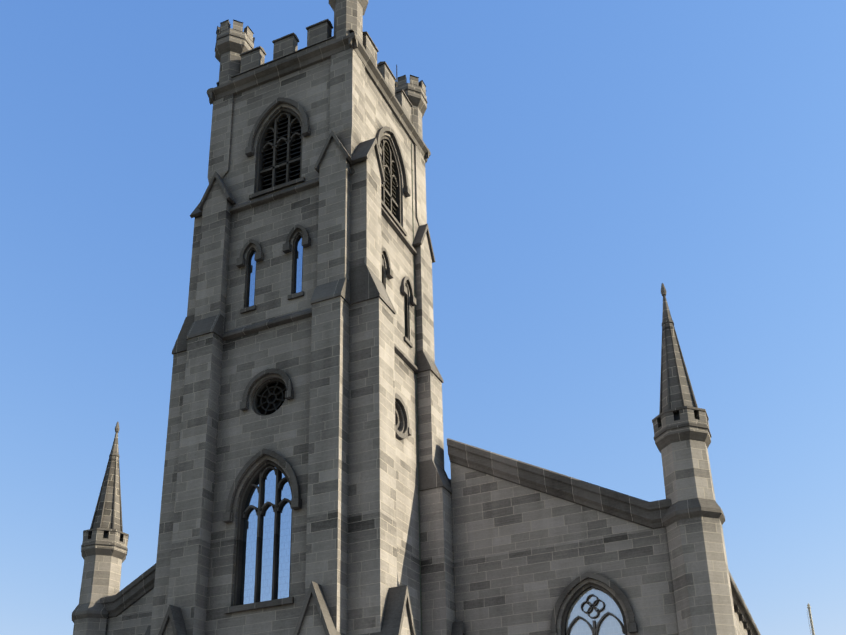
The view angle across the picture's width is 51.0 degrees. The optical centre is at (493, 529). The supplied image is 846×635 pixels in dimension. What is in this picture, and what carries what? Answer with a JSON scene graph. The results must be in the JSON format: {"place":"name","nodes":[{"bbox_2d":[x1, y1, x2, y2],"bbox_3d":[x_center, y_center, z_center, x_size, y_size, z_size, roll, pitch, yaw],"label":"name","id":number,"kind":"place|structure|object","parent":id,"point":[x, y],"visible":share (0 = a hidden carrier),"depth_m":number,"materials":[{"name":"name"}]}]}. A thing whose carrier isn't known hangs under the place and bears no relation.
{"place":"outdoors","nodes":[
{"label":"outdoors","id":0,"kind":"place"},
{"bbox_2d":[72,0,760,634],"bbox_3d":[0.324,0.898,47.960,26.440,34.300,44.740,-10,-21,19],"label":"church","id":1,"kind":"structure","parent":0,"point":[310,488],"depth_m":29.52,"materials":[{"name":"stone"}]},
{"bbox_2d":[0,0,845,634],"label":"sky","id":2,"kind":"structure","parent":0,"point":[587,157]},
{"bbox_2d":[807,603,814,634],"bbox_3d":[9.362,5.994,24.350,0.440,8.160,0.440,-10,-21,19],"label":"flagpole","id":3,"kind":"object","parent":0,"point":[810,617],"visible":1,"depth_m":25.51,"materials":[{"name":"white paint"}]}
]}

